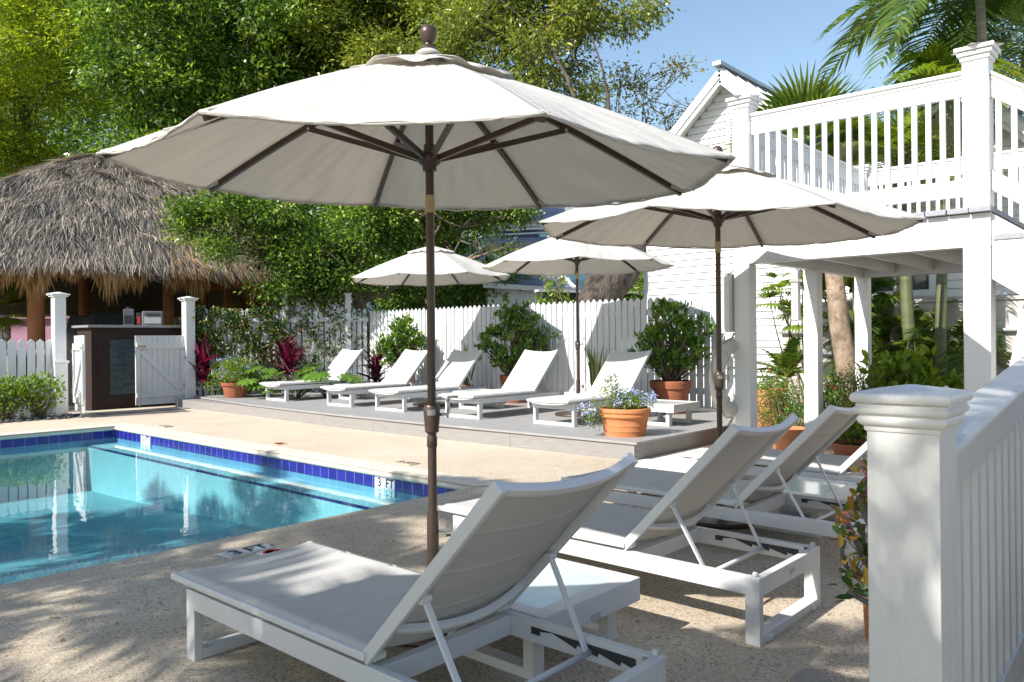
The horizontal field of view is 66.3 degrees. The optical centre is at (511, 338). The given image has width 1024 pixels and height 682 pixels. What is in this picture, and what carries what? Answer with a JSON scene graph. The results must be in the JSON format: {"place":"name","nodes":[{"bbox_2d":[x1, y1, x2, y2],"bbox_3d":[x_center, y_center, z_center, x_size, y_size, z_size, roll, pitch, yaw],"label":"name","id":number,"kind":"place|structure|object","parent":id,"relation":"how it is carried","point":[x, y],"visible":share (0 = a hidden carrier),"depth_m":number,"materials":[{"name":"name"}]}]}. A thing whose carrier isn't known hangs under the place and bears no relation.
{"place":"outdoors","nodes":[
{"label":"outdoors","id":0,"kind":"place"},
{"bbox_2d":[66,312,122,402],"bbox_3d":[-9.267,0.433,17.602,0.841,2.020,1.586,-1,0,25],"label":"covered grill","id":1,"kind":"object","parent":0,"point":[100,319],"visible":0.16,"depth_m":17.06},
{"bbox_2d":[0,340,803,486],"bbox_3d":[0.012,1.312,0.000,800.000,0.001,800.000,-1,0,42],"label":"ground","id":2,"kind":"structure","parent":0,"point":[71,408],"depth_m":29.86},
{"bbox_2d":[0,278,26,334],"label":"fan palm","id":3,"kind":"object","parent":2,"relation":"on","point":[11,298],"visible":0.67,"depth_m":17.32,"materials":[{"name":"green plant"}]},
{"bbox_2d":[10,316,69,349],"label":"pink wall","id":4,"kind":"structure","parent":2,"relation":"on","point":[16,336],"depth_m":23.95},
{"bbox_2d":[0,0,160,378],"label":"leafy tree","id":5,"kind":"object","parent":2,"relation":"on","point":[20,149],"visible":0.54,"depth_m":26.32,"materials":[{"name":"green plant"}]},
{"bbox_2d":[71,325,221,409],"bbox_3d":[-7.422,0.552,16.187,0.860,1.630,2.780,-1,0,42],"label":"bar counter","id":6,"kind":"object","parent":2,"relation":"on","point":[110,366],"visible":0.56,"depth_m":15.28,"materials":[{"name":"brown wood"}]},
{"bbox_2d":[0,151,352,405],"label":"tiki hut","id":7,"kind":"object","parent":2,"relation":"on","point":[81,229],"visible":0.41,"depth_m":17.38,"materials":[{"name":"plant"}]},
{"bbox_2d":[36,0,405,357],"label":"leafy tree","id":8,"kind":"object","parent":2,"relation":"on","point":[188,53],"visible":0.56,"depth_m":22.75,"materials":[{"name":"green plant"}]},
{"bbox_2d":[0,430,451,584],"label":"pool basin","id":9,"kind":"object","parent":2,"relation":"in","point":[57,518],"visible":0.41,"depth_m":8.93,"materials":[{"name":"paint"}]},
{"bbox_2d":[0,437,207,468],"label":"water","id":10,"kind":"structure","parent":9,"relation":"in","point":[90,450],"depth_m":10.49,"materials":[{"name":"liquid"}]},
{"bbox_2d":[0,430,455,496],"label":"waterline tile","id":11,"kind":"object","parent":9,"relation":"attached to","point":[369,480],"visible":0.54,"depth_m":9.52,"materials":[{"name":"tile"}]},
{"bbox_2d":[87,453,404,529],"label":"pool steps","id":12,"kind":"structure","parent":9,"relation":"attached to","point":[190,491],"depth_m":9.19,"materials":[{"name":"white paint"}]},
{"bbox_2d":[139,457,370,508],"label":"step trim","id":13,"kind":"structure","parent":12,"relation":"attached to","point":[291,491],"depth_m":8.45,"materials":[{"name":"tile"}]},
{"bbox_2d":[0,1,516,234],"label":"leafy tree","id":14,"kind":"object","parent":2,"relation":"on","point":[75,132],"visible":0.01,"depth_m":35.98,"materials":[{"name":"green plant"}]},
{"bbox_2d":[151,188,546,370],"bbox_3d":[-3.427,-1.328,17.559,8.431,5.664,4.216,-1,0,-29],"label":"leafy tree","id":15,"kind":"object","parent":2,"relation":"on","point":[322,260],"visible":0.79,"depth_m":16.39,"materials":[{"name":"green plant"}]},
{"bbox_2d":[230,0,493,375],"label":"leafy tree","id":16,"kind":"object","parent":2,"relation":"on","point":[386,40],"visible":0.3,"depth_m":23.05,"materials":[{"name":"green plant"}]},
{"bbox_2d":[269,204,547,316],"bbox_3d":[-3.202,-1.367,21.277,7.735,5.674,6.541,-1,0,42],"label":"leafy tree","id":17,"kind":"object","parent":2,"relation":"on","point":[462,295],"visible":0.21,"depth_m":20.07,"materials":[{"name":"green plant"}]},
{"bbox_2d":[483,207,575,330],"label":"two storey house","id":18,"kind":"structure","parent":2,"relation":"on","point":[538,233],"depth_m":30.31,"materials":[{"name":"blue paint"}]},
{"bbox_2d":[477,252,586,312],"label":"slate roof house","id":19,"kind":"structure","parent":2,"relation":"on","point":[526,292],"depth_m":20.10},
{"bbox_2d":[397,0,685,390],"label":"leafy tree","id":20,"kind":"object","parent":2,"relation":"on","point":[509,27],"visible":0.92,"depth_m":17.71,"materials":[{"name":"green plant"}]},
{"bbox_2d":[516,275,575,360],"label":"shrub","id":21,"kind":"object","parent":2,"relation":"on","point":[560,296],"visible":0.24,"depth_m":14.26,"materials":[{"name":"green plant"}]},
{"bbox_2d":[534,289,643,337],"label":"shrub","id":22,"kind":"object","parent":2,"relation":"on","point":[572,293],"depth_m":17.11,"materials":[{"name":"grey"}]},
{"bbox_2d":[599,51,708,375],"bbox_3d":[3.796,-2.936,20.022,3.064,8.617,2.642,-1,0,42],"label":"leafy tree","id":23,"kind":"object","parent":2,"relation":"on","point":[639,88],"visible":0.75,"depth_m":19.93,"materials":[{"name":"green plant"}]},
{"bbox_2d":[644,60,1023,406],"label":"clapboard house","id":24,"kind":"structure","parent":2,"relation":"on","point":[705,118],"depth_m":14.28,"materials":[{"name":"white paint"}]},
{"bbox_2d":[848,210,935,298],"bbox_3d":[6.007,-1.304,12.438,1.300,1.300,0.060,-1,0,42],"label":"window","id":25,"kind":"structure","parent":24,"relation":"in","point":[923,285],"depth_m":12.12,"materials":[{"name":"white paint"}]},
{"bbox_2d":[779,295,1023,414],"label":"retaining wall","id":26,"kind":"structure","parent":2,"relation":"on","point":[1008,312],"depth_m":11.32,"materials":[{"name":"paint"}]},
{"bbox_2d":[868,0,1023,116],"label":"leafy tree","id":27,"kind":"object","parent":2,"relation":"on","point":[998,27],"visible":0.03,"depth_m":15.35,"materials":[{"name":"green plant"}]},
{"bbox_2d":[0,405,1023,681],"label":"patio","id":28,"kind":"structure","parent":0,"point":[692,631],"depth_m":3.74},
{"bbox_2d":[0,374,33,420],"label":"shrub","id":29,"kind":"object","parent":28,"relation":"on","point":[6,409],"visible":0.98,"depth_m":13.01,"materials":[{"name":"green plant"}]},
{"bbox_2d":[0,339,51,416],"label":"picket fence","id":30,"kind":"object","parent":28,"relation":"on","point":[21,352],"visible":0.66,"depth_m":13.78,"materials":[{"name":"paint"}]},
{"bbox_2d":[10,369,66,418],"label":"shrub","id":31,"kind":"object","parent":28,"relation":"on","point":[36,397],"visible":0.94,"depth_m":13.36,"materials":[{"name":"green plant"}]},
{"bbox_2d":[0,413,82,422],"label":"river stones","id":32,"kind":"object","parent":28,"relation":"on","point":[19,418],"visible":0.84,"depth_m":13.35,"materials":[{"name":"stone"}]},
{"bbox_2d":[46,292,69,414],"bbox_3d":[-8.151,0.266,14.110,0.385,2.215,0.385,-1,0,-27],"label":"gate post","id":33,"kind":"object","parent":28,"relation":"on","point":[60,362],"visible":0.83,"depth_m":14.04,"materials":[{"name":"white paint"}]},
{"bbox_2d":[71,335,85,416],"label":"picket gate","id":34,"kind":"structure","parent":33,"relation":"attached to","point":[78,390],"depth_m":13.73,"materials":[{"name":"paint"}]},
{"bbox_2d":[178,296,198,397],"bbox_3d":[-6.528,0.251,15.837,0.385,2.215,0.385,-1,0,21],"label":"gate post","id":35,"kind":"object","parent":28,"relation":"on","point":[188,314],"visible":0.84,"depth_m":15.76,"materials":[{"name":"white paint"}]},
{"bbox_2d":[135,335,185,408],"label":"picket gate","id":36,"kind":"structure","parent":35,"relation":"attached to","point":[163,360],"depth_m":15.38,"materials":[{"name":"paint"}]},
{"bbox_2d":[218,543,275,558],"bbox_3d":[-1.634,1.315,4.853,0.152,0.020,0.319,-1,0,39],"label":"depth marker","id":37,"kind":"object","parent":28,"relation":"on","point":[242,551],"visible":0.98,"depth_m":4.83,"materials":[{"name":"tile"}]},
{"bbox_2d":[0,423,493,489],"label":"pool coping","id":38,"kind":"object","parent":28,"relation":"on","point":[407,471],"visible":0.82,"depth_m":9.07,"materials":[{"name":"concrete"}]},
{"bbox_2d":[0,486,488,600],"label":"pool edge slab","id":39,"kind":"structure","parent":38,"relation":"on","point":[20,589],"depth_m":4.91,"materials":[{"name":"concrete"}]},
{"bbox_2d":[95,24,735,647],"bbox_3d":[-0.375,-0.075,3.634,2.634,2.756,2.634,-1,0,42],"label":"patio umbrella","id":40,"kind":"object","parent":28,"relation":"on","point":[429,128],"visible":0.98,"depth_m":3.63,"materials":[{"name":"fabric"}]},
{"bbox_2d":[171,452,665,681],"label":"sun lounger","id":41,"kind":"object","parent":28,"relation":"on","point":[346,616],"visible":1,"depth_m":2.64,"materials":[{"name":"white plastic"}]},
{"bbox_2d":[175,388,797,459],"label":"deck platform","id":42,"kind":"structure","parent":28,"relation":"on","point":[513,425],"depth_m":10.56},
{"bbox_2d":[188,332,217,395],"bbox_3d":[-6.250,0.556,15.924,1.130,1.401,0.977,-1,0,42],"label":"cordyline","id":43,"kind":"object","parent":42,"relation":"on","point":[203,357],"visible":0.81,"depth_m":15.84,"materials":[{"name":"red plant"}]},
{"bbox_2d":[220,381,249,397],"bbox_3d":[-5.395,0.999,15.294,0.545,0.300,0.545,-1,0,42],"label":"terracotta pot","id":44,"kind":"object","parent":42,"relation":"on","point":[231,390],"visible":0.69,"depth_m":15.10,"materials":[{"name":"ceramic"}]},
{"bbox_2d":[202,352,262,396],"bbox_3d":[-5.365,0.709,15.302,1.038,0.914,1.050,-1,0,42],"label":"plumbago","id":45,"kind":"object","parent":44,"relation":"in","point":[234,370],"visible":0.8,"depth_m":15.18,"materials":[{"name":"green plant"}]},
{"bbox_2d":[236,366,292,396],"bbox_3d":[-4.766,0.867,15.313,1.057,0.668,1.515,-1,0,-11],"label":"monstera","id":46,"kind":"object","parent":42,"relation":"on","point":[253,385],"visible":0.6,"depth_m":15.02,"materials":[{"name":"green plant"}]},
{"bbox_2d":[195,291,368,394],"bbox_3d":[-4.878,0.159,16.486,3.679,2.370,0.210,-1,0,-17],"label":"picket fence","id":47,"kind":"object","parent":42,"relation":"on","point":[346,325],"visible":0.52,"depth_m":16.68,"materials":[{"name":"paint"}]},
{"bbox_2d":[182,304,369,394],"bbox_3d":[-4.835,0.312,16.377,3.820,2.077,0.992,-1,0,-18],"label":"climbing vine","id":48,"kind":"object","parent":47,"relation":"attached to","point":[217,338],"visible":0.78,"depth_m":16.25,"materials":[{"name":"green plant"}]},
{"bbox_2d":[264,328,311,380],"bbox_3d":[-4.691,0.503,16.277,1.124,1.479,1.102,-1,0,10],"label":"cordyline","id":49,"kind":"object","parent":42,"relation":"on","point":[287,356],"visible":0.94,"depth_m":16.20,"materials":[{"name":"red plant"}]},
{"bbox_2d":[259,349,367,401],"bbox_3d":[-3.750,0.672,14.988,0.688,0.923,1.989,-1,0,42],"label":"sun lounger","id":50,"kind":"object","parent":42,"relation":"on","point":[344,361],"visible":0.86,"depth_m":15.06,"materials":[{"name":"fabric"}]},
{"bbox_2d":[291,363,365,396],"bbox_3d":[-3.568,0.829,15.182,1.250,0.718,1.531,-1,0,-28],"label":"monstera","id":51,"kind":"object","parent":42,"relation":"on","point":[313,375],"visible":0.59,"depth_m":14.84,"materials":[{"name":"green plant"}]},
{"bbox_2d":[354,347,388,382],"bbox_3d":[-2.674,0.598,15.640,0.992,1.253,0.928,-1,0,-17],"label":"cordyline","id":52,"kind":"object","parent":42,"relation":"on","point":[375,366],"visible":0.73,"depth_m":15.55,"materials":[{"name":"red plant"}]},
{"bbox_2d":[320,349,426,406],"bbox_3d":[-2.300,0.659,13.655,0.688,0.923,1.989,-1,0,42],"label":"sun lounger","id":53,"kind":"object","parent":42,"relation":"on","point":[404,369],"visible":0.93,"depth_m":13.88,"materials":[{"name":"fabric"}]},
{"bbox_2d":[369,349,486,411],"bbox_3d":[-1.321,0.650,12.693,0.688,0.923,1.989,-1,0,41],"label":"sun lounger","id":54,"kind":"object","parent":42,"relation":"on","point":[454,371],"visible":0.92,"depth_m":12.90,"materials":[{"name":"fabric"}]},
{"bbox_2d":[351,246,510,406],"bbox_3d":[-1.342,-0.291,13.128,2.615,2.806,2.615,-1,0,42],"label":"patio umbrella","id":55,"kind":"object","parent":42,"relation":"on","point":[451,268],"visible":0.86,"depth_m":12.72,"materials":[{"name":"white fabric"}]},
{"bbox_2d":[438,350,562,419],"bbox_3d":[-0.122,0.639,11.545,0.688,0.923,1.989,-1,0,42],"label":"sun lounger","id":56,"kind":"object","parent":42,"relation":"on","point":[525,378],"visible":0.98,"depth_m":11.77,"materials":[{"name":"fabric"}]},
{"bbox_2d":[500,375,525,402],"bbox_3d":[0.051,0.865,13.485,0.525,0.470,0.525,-1,0,42],"label":"terracotta pot","id":57,"kind":"object","parent":42,"relation":"on","point":[503,378],"visible":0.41,"depth_m":13.33,"materials":[{"name":"ceramic"}]},
{"bbox_2d":[473,295,561,375],"bbox_3d":[0.067,-0.020,13.437,1.268,1.463,1.281,-1,0,42],"label":"potted shrub","id":58,"kind":"object","parent":57,"relation":"in","point":[520,343],"visible":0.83,"depth_m":13.38,"materials":[{"name":"green plant"}]},
{"bbox_2d":[370,294,734,408],"bbox_3d":[0.125,0.211,14.177,8.570,1.706,0.064,-1,0,42],"label":"picket fence","id":59,"kind":"object","parent":42,"relation":"on","point":[466,324],"visible":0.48,"depth_m":13.38,"materials":[{"name":"paint"}]},
{"bbox_2d":[481,236,674,416],"bbox_3d":[0.933,-0.316,11.187,2.551,2.816,2.551,-1,0,-19],"label":"patio umbrella","id":60,"kind":"object","parent":42,"relation":"on","point":[550,256],"visible":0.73,"depth_m":11.17,"materials":[{"name":"fabric"}]},
{"bbox_2d":[526,350,655,426],"bbox_3d":[1.106,0.628,10.534,0.688,0.923,1.989,-1,0,43],"label":"sun lounger","id":61,"kind":"object","parent":42,"relation":"on","point":[628,367],"visible":0.75,"depth_m":10.77,"materials":[{"name":"fabric"}]},
{"bbox_2d":[599,406,650,437],"bbox_3d":[1.272,0.934,8.847,0.587,0.310,0.587,-1,0,42],"label":"terracotta pot","id":62,"kind":"object","parent":42,"relation":"on","point":[630,423],"visible":0.92,"depth_m":8.62,"materials":[{"name":"ceramic"}]},
{"bbox_2d":[577,371,657,430],"bbox_3d":[1.220,0.700,8.841,0.952,0.665,0.568,-1,0,-26],"label":"plumbago","id":63,"kind":"object","parent":62,"relation":"in","point":[620,400],"visible":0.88,"depth_m":8.79,"materials":[{"name":"blue plant"}]},
{"bbox_2d":[630,399,699,426],"bbox_3d":[1.943,0.945,9.992,0.653,0.275,0.650,-1,0,42],"label":"side table","id":64,"kind":"object","parent":42,"relation":"on","point":[668,407],"visible":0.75,"depth_m":9.78,"materials":[{"name":"white plastic"}]},
{"bbox_2d":[649,380,691,413],"bbox_3d":[2.299,0.844,11.366,0.606,0.470,0.606,-1,0,42],"label":"terracotta pot","id":65,"kind":"object","parent":42,"relation":"on","point":[678,390],"visible":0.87,"depth_m":11.13,"materials":[{"name":"ceramic"}]},
{"bbox_2d":[627,294,715,381],"bbox_3d":[2.292,0.018,11.316,1.139,1.348,1.172,-1,0,42],"label":"potted shrub","id":66,"kind":"object","parent":65,"relation":"on","point":[663,359],"visible":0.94,"depth_m":11.24,"materials":[{"name":"green plant"}]},
{"bbox_3d":[-2.151,0.884,15.333,0.485,0.470,0.485,-1,0,42],"label":"terracotta pot","id":67,"kind":"object","parent":42,"relation":"on","visible":0},
{"bbox_2d":[372,312,426,367],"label":"potted shrub","id":68,"kind":"object","parent":67,"relation":"in","point":[392,349],"visible":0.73,"depth_m":15.20,"materials":[{"name":"green plant"}]},
{"bbox_2d":[448,558,639,679],"bbox_3d":[0.092,1.162,3.331,0.653,0.275,0.650,-1,0,42],"label":"side table","id":69,"kind":"object","parent":28,"relation":"on","point":[602,596],"visible":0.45,"depth_m":3.17,"materials":[{"name":"white plastic"}]},
{"bbox_2d":[437,413,819,646],"bbox_3d":[0.524,0.834,4.184,1.989,0.923,0.688,-1,0,42],"label":"sun lounger","id":70,"kind":"object","parent":28,"relation":"on","point":[725,463],"visible":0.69,"depth_m":3.72,"materials":[{"name":"fabric"}]},
{"bbox_2d":[561,405,867,578],"bbox_3d":[1.306,0.827,5.081,1.989,0.923,0.688,-1,0,42],"label":"sun lounger","id":71,"kind":"object","parent":28,"relation":"on","point":[825,429],"visible":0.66,"depth_m":4.69,"materials":[{"name":"fabric"}]},
{"bbox_2d":[539,146,927,528],"bbox_3d":[1.479,-0.045,5.611,2.462,2.664,2.462,-1,0,-36],"label":"patio umbrella","id":72,"kind":"object","parent":28,"relation":"on","point":[730,206],"visible":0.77,"depth_m":5.60,"materials":[{"name":"fabric"}]},
{"bbox_2d":[744,476,858,537],"bbox_3d":[1.980,1.145,5.399,0.653,0.275,0.650,-1,0,42],"label":"side table","id":73,"kind":"object","parent":28,"relation":"on","point":[811,486],"visible":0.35,"depth_m":5.29,"materials":[{"name":"white plastic"}]},
{"bbox_2d":[790,668,831,681],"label":"boulder","id":74,"kind":"object","parent":28,"relation":"on","point":[810,675],"visible":1,"depth_m":2.90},
{"bbox_2d":[680,385,948,482],"bbox_3d":[2.368,0.817,6.157,1.989,0.923,0.688,-1,0,42],"label":"sun lounger","id":75,"kind":"object","parent":28,"relation":"on","point":[838,464],"visible":0.22,"depth_m":5.87,"materials":[{"name":"fabric"}]},
{"bbox_2d":[863,598,868,640],"bbox_3d":[1.223,1.059,2.420,0.252,0.460,0.252,-1,0,42],"label":"terracotta pot","id":76,"kind":"object","parent":28,"relation":"on","point":[866,620],"visible":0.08,"depth_m":2.43,"materials":[{"name":"ceramic"}]},
{"bbox_2d":[828,457,868,626],"bbox_3d":[1.153,0.642,2.401,0.461,0.552,0.238,-1,0,-10],"label":"crown of thorns","id":77,"kind":"object","parent":76,"relation":"on","point":[853,570],"visible":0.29,"depth_m":2.36,"materials":[{"name":"green plant"}]},
{"bbox_2d":[849,356,1023,681],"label":"porch railing","id":78,"kind":"object","parent":28,"relation":"on","point":[945,480],"visible":1,"depth_m":1.79,"materials":[{"name":"white paint"}]},
{"bbox_2d":[990,71,1023,365],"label":"balcony stair","id":79,"kind":"object","parent":28,"relation":"on","point":[1007,254],"visible":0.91,"depth_m":5.63,"materials":[{"name":"white paint"}]},
{"bbox_2d":[3,0,1023,342],"label":"sky","id":80,"kind":"structure","parent":0,"point":[758,38],"materials":[{"name":"blue"}]},
{"bbox_2d":[579,344,612,386],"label":"snake plant","id":81,"kind":"object","parent":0,"point":[594,369],"visible":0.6,"depth_m":12.50,"materials":[{"name":"green plant"}]},
{"bbox_2d":[634,424,848,474],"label":"garden paving","id":82,"kind":"structure","parent":0,"point":[675,461],"depth_m":8.11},
{"bbox_2d":[773,426,804,449],"bbox_3d":[2.903,1.104,8.200,0.404,0.340,0.404,-1,0,42],"label":"terracotta pot","id":83,"kind":"object","parent":82,"relation":"on","point":[788,437],"visible":0.22,"depth_m":8.05,"materials":[{"name":"ceramic"}]},
{"bbox_2d":[830,439,863,455],"bbox_3d":[3.366,1.140,7.600,0.545,0.260,0.545,-1,0,42],"label":"terracotta pot","id":84,"kind":"object","parent":82,"relation":"on","point":[846,449],"visible":0.38,"depth_m":7.51,"materials":[{"name":"ceramic"}]},
{"bbox_2d":[818,400,866,445],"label":"shrub","id":85,"kind":"object","parent":84,"relation":"in","point":[855,431],"visible":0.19,"depth_m":7.79,"materials":[{"name":"green plant"}]},
{"bbox_2d":[725,40,1023,480],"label":"raised balcony","id":86,"kind":"structure","parent":82,"relation":"on","point":[958,239],"depth_m":6.39,"materials":[{"name":"white paint"}]},
{"bbox_2d":[709,333,737,426],"bbox_3d":[1.978,0.369,7.050,0.162,0.841,0.730,-1,0,42],"label":"life ring","id":87,"kind":"object","parent":86,"relation":"hanging from","point":[729,407],"visible":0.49,"depth_m":6.86,"materials":[{"name":"plastic"}]},
{"bbox_2d":[723,269,734,331],"bbox_3d":[1.954,-0.342,7.024,0.071,0.570,0.136,-1,0,42],"label":"notice box","id":88,"kind":"object","parent":86,"relation":"attached to","point":[728,301],"visible":0.99,"depth_m":6.99,"materials":[{"name":"paint"}]},
{"bbox_2d":[789,270,801,320],"bbox_3d":[2.950,-0.447,8.152,0.100,0.520,0.090,-1,0,42],"label":"downpipe","id":89,"kind":"object","parent":86,"relation":"attached to","point":[795,280],"visible":1,"depth_m":8.12,"materials":[{"name":"white metal"}]},
{"bbox_2d":[890,0,1023,122],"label":"palm tree","id":90,"kind":"object","parent":82,"relation":"on","point":[1014,16],"visible":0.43,"depth_m":11.52,"materials":[{"name":"green plant"}]},
{"bbox_2d":[705,425,833,453],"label":"garden soil","id":91,"kind":"structure","parent":0,"point":[828,450],"depth_m":8.90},
{"bbox_2d":[756,270,803,410],"bbox_3d":[3.835,0.127,11.050,0.983,2.289,0.973,-1,0,42],"label":"palmate shrub","id":92,"kind":"object","parent":91,"relation":"on","point":[782,304],"visible":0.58,"depth_m":11.04,"materials":[{"name":"green plant"}]},
{"bbox_2d":[734,366,835,426],"bbox_3d":[3.236,0.792,8.904,1.215,0.969,1.134,-1,0,-35],"label":"shrub","id":93,"kind":"object","parent":91,"relation":"on","point":[783,412],"visible":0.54,"depth_m":8.86,"materials":[{"name":"green plant"}]},
{"bbox_2d":[757,337,838,420],"bbox_3d":[3.401,0.650,9.879,1.018,1.341,1.208,-1,0,-11],"label":"sago fern","id":94,"kind":"object","parent":91,"relation":"on","point":[788,359],"visible":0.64,"depth_m":9.81,"materials":[{"name":"green plant"}]},
{"bbox_2d":[712,60,909,407],"bbox_3d":[3.867,-1.120,10.441,2.657,4.797,2.361,-1,0,42],"label":"fan palm","id":95,"kind":"object","parent":91,"relation":"on","point":[841,335],"visible":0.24,"depth_m":9.87,"materials":[{"name":"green plant"}]},
{"bbox_2d":[771,269,888,404],"bbox_3d":[4.838,0.036,11.770,1.674,2.566,1.797,-1,0,42],"label":"fan palm","id":96,"kind":"object","parent":91,"relation":"on","point":[849,281],"visible":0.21,"depth_m":11.54,"materials":[{"name":"green plant"}]},
{"bbox_2d":[798,359,891,439],"bbox_3d":[3.601,0.745,8.427,0.990,1.054,1.103,-1,0,42],"label":"shrub","id":97,"kind":"object","parent":91,"relation":"on","point":[838,397],"visible":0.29,"depth_m":8.35,"materials":[{"name":"green plant"}]},
{"bbox_2d":[822,277,899,377],"bbox_3d":[5.074,0.152,11.492,1.626,2.224,0.951,-1,0,7],"label":"palmate shrub","id":98,"kind":"object","parent":91,"relation":"on","point":[881,282],"visible":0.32,"depth_m":11.44,"materials":[{"name":"green plant"}]},
{"bbox_2d":[816,116,925,327],"bbox_3d":[5.119,-0.891,11.444,2.179,4.404,2.090,-1,0,42],"label":"fan palm","id":99,"kind":"object","parent":91,"relation":"on","point":[830,148],"visible":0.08,"depth_m":11.10,"materials":[{"name":"green plant"}]},
{"bbox_2d":[823,292,955,387],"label":"areca palm","id":100,"kind":"object","parent":91,"relation":"on","point":[883,321],"visible":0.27,"depth_m":11.45,"materials":[{"name":"green plant"}]},
{"bbox_2d":[823,330,962,398],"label":"areca palm","id":101,"kind":"object","parent":91,"relation":"on","point":[875,355],"visible":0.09,"depth_m":10.71,"materials":[{"name":"green plant"}]},
{"bbox_2d":[852,340,963,388],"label":"broadleaf herb","id":102,"kind":"object","parent":91,"relation":"on","point":[899,366],"visible":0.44,"depth_m":8.51,"materials":[{"name":"green plant"}]},
{"bbox_2d":[812,0,1023,113],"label":"palm tree","id":103,"kind":"object","parent":91,"relation":"on","point":[980,12],"visible":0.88,"depth_m":11.43,"materials":[{"name":"green plant"}]},
{"bbox_2d":[878,105,962,353],"bbox_3d":[5.753,-1.057,11.590,2.149,4.733,1.969,-1,0,42],"label":"fan palm","id":104,"kind":"object","parent":91,"relation":"on","point":[894,334],"visible":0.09,"depth_m":11.51,"materials":[{"name":"green plant"}]},
{"bbox_2d":[852,102,1007,375],"bbox_3d":[5.178,-0.944,10.675,2.056,4.536,2.326,-1,0,1],"label":"palm tree","id":105,"kind":"object","parent":91,"relation":"on","point":[907,305],"visible":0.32,"depth_m":10.58,"materials":[{"name":"green plant"}]},
{"bbox_2d":[872,298,1003,375],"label":"areca palm","id":106,"kind":"object","parent":91,"relation":"on","point":[922,320],"visible":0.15,"depth_m":11.01,"materials":[{"name":"green plant"}]},
{"bbox_2d":[873,317,1012,386],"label":"areca palm","id":107,"kind":"object","parent":91,"relation":"on","point":[957,334],"visible":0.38,"depth_m":10.24,"materials":[{"name":"green plant"}]},
{"bbox_2d":[881,41,1023,386],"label":"palm tree","id":108,"kind":"object","parent":91,"relation":"on","point":[931,61],"visible":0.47,"depth_m":9.88,"materials":[{"name":"green plant"}]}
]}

